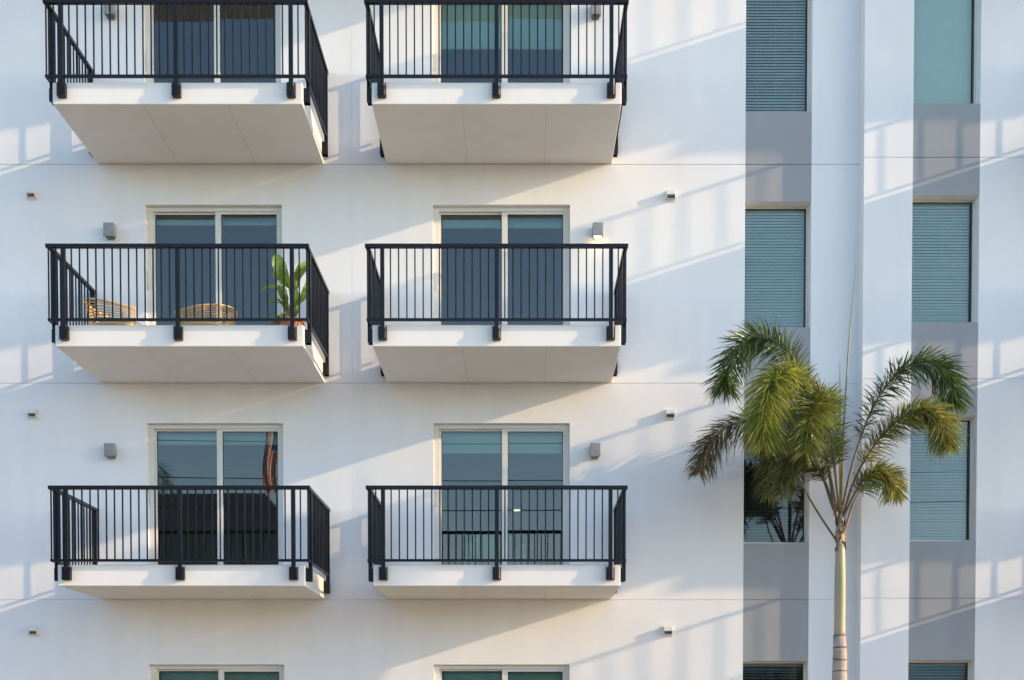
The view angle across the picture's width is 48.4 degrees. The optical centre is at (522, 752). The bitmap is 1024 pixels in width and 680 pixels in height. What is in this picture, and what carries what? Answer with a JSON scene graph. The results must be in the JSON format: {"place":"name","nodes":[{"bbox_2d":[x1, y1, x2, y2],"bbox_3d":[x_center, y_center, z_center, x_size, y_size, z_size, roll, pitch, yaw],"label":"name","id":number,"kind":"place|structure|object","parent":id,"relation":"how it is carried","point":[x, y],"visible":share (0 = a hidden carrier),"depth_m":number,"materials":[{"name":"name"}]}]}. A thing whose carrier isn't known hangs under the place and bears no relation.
{"place":"outdoors","nodes":[
{"label":"outdoors","id":0,"kind":"place"},
{"bbox_2d":[0,0,1023,679],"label":"apartment building","id":1,"kind":"structure","parent":0,"point":[428,192],"depth_m":15.62,"materials":[{"name":"white paint"}]},
{"bbox_2d":[26,188,37,199],"bbox_3d":[-6.710,-7.630,15.568,0.148,0.150,0.074,0,2,0],"label":"wall vent","id":2,"kind":"object","parent":1,"relation":"attached to","point":[31,193],"depth_m":15.57,"materials":[{"name":"white plastic"}]},
{"bbox_2d":[27,409,38,419],"bbox_3d":[-6.730,-4.651,15.646,0.148,0.150,0.074,0,2,0],"label":"wall vent","id":3,"kind":"object","parent":1,"relation":"attached to","point":[32,414],"depth_m":15.64,"materials":[{"name":"white plastic"}]},
{"bbox_2d":[28,626,39,636],"bbox_3d":[-6.750,-1.672,15.724,0.148,0.150,0.074,0,2,0],"label":"wall vent","id":4,"kind":"object","parent":1,"relation":"attached to","point":[33,631],"depth_m":15.73,"materials":[{"name":"white plastic"}]},
{"bbox_2d":[103,222,115,239],"bbox_3d":[-5.630,-7.110,15.553,0.140,0.190,0.131,0,2,0],"label":"wall lamp","id":5,"kind":"object","parent":1,"relation":"attached to","point":[109,230],"visible":1,"depth_m":15.49,"materials":[{"name":"grey metal"}]},
{"bbox_2d":[103,5,115,19],"bbox_3d":[-5.600,-10.079,15.475,0.140,0.190,0.131,0,2,0],"label":"wall lamp","id":6,"kind":"object","parent":1,"relation":"attached to","point":[106,11],"visible":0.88,"depth_m":15.41,"materials":[{"name":"grey metal"}]},
{"bbox_2d":[104,443,116,458],"bbox_3d":[-5.650,-4.131,15.631,0.140,0.190,0.131,0,2,0],"label":"wall lamp","id":7,"kind":"object","parent":1,"relation":"attached to","point":[110,450],"visible":1,"depth_m":15.57,"materials":[{"name":"grey metal"}]},
{"bbox_2d":[84,298,141,324],"bbox_3d":[-5.251,-5.587,14.852,0.858,0.517,0.748,0,2,-12],"label":"rattan chair","id":8,"kind":"object","parent":1,"relation":"on","point":[109,314],"visible":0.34,"depth_m":14.55,"materials":[{"name":"wicker"}]},
{"bbox_2d":[174,303,237,324],"bbox_3d":[-4.130,-5.537,14.849,0.858,0.416,0.748,1,2,20],"label":"rattan chair","id":9,"kind":"object","parent":1,"relation":"on","point":[214,305],"visible":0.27,"depth_m":14.54,"materials":[{"name":"wicker"}]},
{"bbox_2d":[145,5,280,82],"bbox_3d":[-4.232,-9.398,15.657,1.873,2.149,0.125,0,2,0],"label":"sliding door","id":10,"kind":"structure","parent":1,"relation":"in","point":[147,7],"depth_m":15.63,"materials":[{"name":"beige metal"}]},
{"bbox_2d":[147,207,281,324],"bbox_3d":[-4.232,-6.430,15.776,1.873,2.149,0.207,0,2,0],"label":"sliding door","id":11,"kind":"structure","parent":1,"relation":"in","point":[218,217],"depth_m":15.71,"materials":[{"name":"beige metal"}]},
{"bbox_2d":[149,424,283,564],"bbox_3d":[-4.232,-3.461,15.853,1.873,2.149,0.207,0,2,0],"label":"sliding door","id":12,"kind":"structure","parent":1,"relation":"in","point":[219,435],"depth_m":15.80,"materials":[{"name":"beige metal"}]},
{"bbox_2d":[151,665,283,679],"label":"sliding door","id":13,"kind":"structure","parent":1,"relation":"in","point":[158,672],"depth_m":15.89,"materials":[{"name":"beige metal"}]},
{"bbox_2d":[268,312,285,324],"bbox_3d":[-3.204,-5.575,15.098,0.352,0.475,0.350,0,2,0],"label":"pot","id":14,"kind":"object","parent":1,"relation":"on","point":[276,322],"visible":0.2,"depth_m":15.01,"materials":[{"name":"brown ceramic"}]},
{"bbox_2d":[256,254,305,324],"bbox_3d":[-3.081,-5.882,14.714,0.670,1.110,0.341,-1,2,-19],"label":"potted plant","id":15,"kind":"object","parent":1,"relation":"on","point":[279,268],"visible":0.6,"depth_m":14.68,"materials":[{"name":"green plant"}]},
{"bbox_2d":[462,534,526,564],"bbox_3d":[-0.403,-2.804,16.602,0.880,0.803,0.680,0,2,-10],"label":"armchair","id":16,"kind":"object","parent":1,"relation":"in","point":[484,548],"visible":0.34,"depth_m":16.71,"materials":[{"name":"fabric"}]},
{"bbox_2d":[434,424,568,564],"bbox_3d":[-0.284,-3.461,15.853,1.873,2.149,0.207,0,2,0],"label":"sliding door","id":17,"kind":"structure","parent":1,"relation":"in","point":[503,439],"depth_m":15.81,"materials":[{"name":"beige metal"}]},
{"bbox_2d":[433,5,569,82],"bbox_3d":[-0.284,-9.399,15.698,1.873,2.149,0.207,0,2,0],"label":"sliding door","id":18,"kind":"structure","parent":1,"relation":"in","point":[443,8],"depth_m":15.77,"materials":[{"name":"beige metal"}]},
{"bbox_2d":[434,665,568,679],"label":"sliding door","id":19,"kind":"structure","parent":1,"relation":"in","point":[441,672],"depth_m":15.89,"materials":[{"name":"beige metal"}]},
{"bbox_2d":[434,207,569,324],"bbox_3d":[-0.284,-6.430,15.776,1.873,2.149,0.207,0,2,0],"label":"sliding door","id":20,"kind":"structure","parent":1,"relation":"in","point":[503,218],"depth_m":15.72,"materials":[{"name":"beige metal"}]},
{"bbox_2d":[514,454,519,510],"bbox_3d":[-0.090,-4.435,18.290,0.120,1.110,0.120,0,2,0],"label":"ceiling lamp","id":21,"kind":"object","parent":1,"relation":"hanging from","point":[516,509],"visible":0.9,"depth_m":18.29,"materials":[{"name":"beige"}]},
{"bbox_2d":[526,534,561,564],"bbox_3d":[0.457,-2.804,16.602,0.880,0.803,0.680,0,2,-10],"label":"armchair","id":22,"kind":"object","parent":1,"relation":"in","point":[541,546],"visible":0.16,"depth_m":16.73,"materials":[{"name":"white fabric"}]},
{"bbox_2d":[590,443,600,458],"bbox_3d":[1.000,-4.131,15.631,0.140,0.190,0.131,0,2,0],"label":"wall lamp","id":23,"kind":"object","parent":1,"relation":"attached to","point":[595,450],"visible":1,"depth_m":15.57,"materials":[{"name":"grey metal"}]},
{"bbox_2d":[591,5,600,19],"bbox_3d":[1.000,-10.079,15.475,0.140,0.190,0.131,0,2,0],"label":"wall lamp","id":24,"kind":"object","parent":1,"relation":"attached to","point":[598,11],"visible":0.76,"depth_m":15.41,"materials":[{"name":"grey metal"}]},
{"bbox_2d":[592,222,602,239],"bbox_3d":[1.030,-7.110,15.553,0.140,0.190,0.131,0,2,0],"label":"wall lamp","id":25,"kind":"object","parent":1,"relation":"attached to","point":[597,230],"visible":1,"depth_m":15.49,"materials":[{"name":"grey metal"}]},
{"bbox_2d":[662,626,672,636],"bbox_3d":[2.010,-1.672,15.724,0.148,0.150,0.074,0,2,0],"label":"wall vent","id":26,"kind":"object","parent":1,"relation":"attached to","point":[667,631],"depth_m":15.73,"materials":[{"name":"white plastic"}]},
{"bbox_2d":[664,409,674,419],"bbox_3d":[2.030,-4.641,15.646,0.148,0.150,0.074,0,2,0],"label":"wall vent","id":27,"kind":"object","parent":1,"relation":"attached to","point":[669,414],"depth_m":15.65,"materials":[{"name":"white plastic"}]},
{"bbox_2d":[665,190,675,201],"bbox_3d":[2.030,-7.610,15.568,0.148,0.150,0.074,0,2,0],"label":"wall vent","id":28,"kind":"object","parent":1,"relation":"attached to","point":[670,195],"depth_m":15.57,"materials":[{"name":"white plastic"}]},
{"bbox_2d":[743,662,804,679],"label":"window","id":29,"kind":"structure","parent":1,"relation":"in","point":[745,664],"depth_m":15.99,"materials":[{"name":"black glass"}]},
{"bbox_2d":[743,424,805,542],"bbox_3d":[3.507,-3.740,15.908,0.903,1.703,0.140,0,2,0],"label":"window","id":30,"kind":"structure","parent":1,"relation":"in","point":[804,514],"depth_m":15.94,"materials":[{"name":"black glass"}]},
{"bbox_2d":[745,207,807,326],"bbox_3d":[3.507,-6.697,15.830,0.903,1.708,0.140,0,2,0],"label":"window","id":31,"kind":"structure","parent":1,"relation":"in","point":[774,260],"depth_m":15.87,"materials":[{"name":"teal glass"}]},
{"bbox_2d":[746,0,809,110],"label":"window","id":32,"kind":"structure","parent":1,"relation":"in","point":[808,1],"depth_m":15.79,"materials":[{"name":"teal glass"}]},
{"bbox_2d":[908,661,969,679],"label":"window","id":33,"kind":"structure","parent":1,"relation":"in","point":[917,664],"depth_m":15.80,"materials":[{"name":"teal glass"}]},
{"bbox_2d":[910,418,971,540],"bbox_3d":[5.732,-3.735,15.708,0.903,1.703,0.140,0,2,0],"label":"window","id":34,"kind":"structure","parent":1,"relation":"in","point":[922,494],"depth_m":15.75,"materials":[{"name":"teal glass"}]},
{"bbox_2d":[911,200,974,321],"bbox_3d":[5.732,-6.691,15.630,0.903,1.708,0.140,0,2,0],"label":"window","id":35,"kind":"structure","parent":1,"relation":"in","point":[926,214],"depth_m":15.67,"materials":[{"name":"teal glass"}]},
{"bbox_2d":[913,0,976,102],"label":"window","id":36,"kind":"structure","parent":1,"relation":"in","point":[942,28],"depth_m":15.60,"materials":[{"name":"teal glass"}]},
{"bbox_2d":[682,265,976,679],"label":"palm tree","id":37,"kind":"object","parent":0,"point":[809,418],"visible":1,"depth_m":14.19,"materials":[{"name":"green plant"}]}
]}

